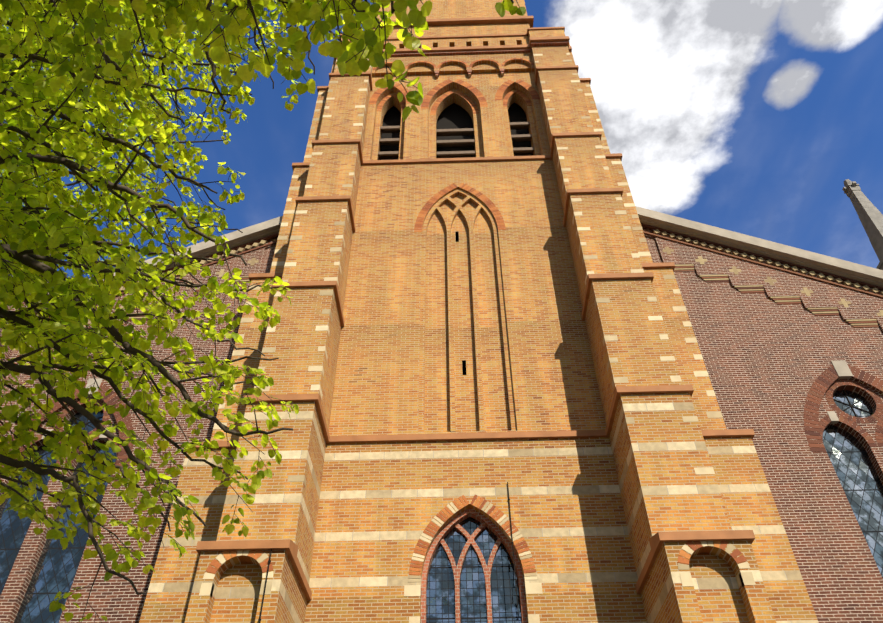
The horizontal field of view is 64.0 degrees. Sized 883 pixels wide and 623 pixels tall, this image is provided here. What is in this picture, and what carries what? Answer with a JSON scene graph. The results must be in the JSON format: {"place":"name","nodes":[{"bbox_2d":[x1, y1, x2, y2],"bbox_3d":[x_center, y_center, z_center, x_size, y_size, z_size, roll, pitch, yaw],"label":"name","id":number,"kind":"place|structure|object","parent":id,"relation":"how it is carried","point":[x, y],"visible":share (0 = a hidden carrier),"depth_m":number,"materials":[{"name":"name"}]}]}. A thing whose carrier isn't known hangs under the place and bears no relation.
{"place":"outdoors","nodes":[
{"label":"outdoors","id":0,"kind":"place"},
{"bbox_2d":[0,0,882,287],"label":"sky","id":1,"kind":"structure","parent":0,"point":[753,118],"materials":[{"name":"blue"}]},
{"label":"ground","id":2,"kind":"structure","parent":0,"visible":0},
{"bbox_2d":[0,205,282,622],"bbox_3d":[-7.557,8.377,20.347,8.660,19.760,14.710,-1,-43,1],"label":"church wall","id":3,"kind":"structure","parent":2,"relation":"on","point":[38,572],"depth_m":15.57,"materials":[{"name":"brick"}]},
{"bbox_2d":[0,0,525,622],"bbox_3d":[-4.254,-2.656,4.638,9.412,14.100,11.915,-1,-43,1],"label":"lime tree","id":4,"kind":"object","parent":2,"relation":"on","point":[90,62],"visible":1,"depth_m":4.07,"materials":[{"name":"green plant"}]},
{"bbox_2d":[139,0,818,622],"bbox_3d":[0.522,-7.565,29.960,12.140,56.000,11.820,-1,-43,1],"label":"church tower","id":5,"kind":"structure","parent":2,"relation":"on","point":[487,372],"depth_m":15.35,"materials":[{"name":"brick"}]},
{"bbox_2d":[635,179,882,622],"bbox_3d":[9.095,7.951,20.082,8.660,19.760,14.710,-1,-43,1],"label":"church wall","id":6,"kind":"structure","parent":2,"relation":"on","point":[790,341],"depth_m":17.05,"materials":[{"name":"brick"}]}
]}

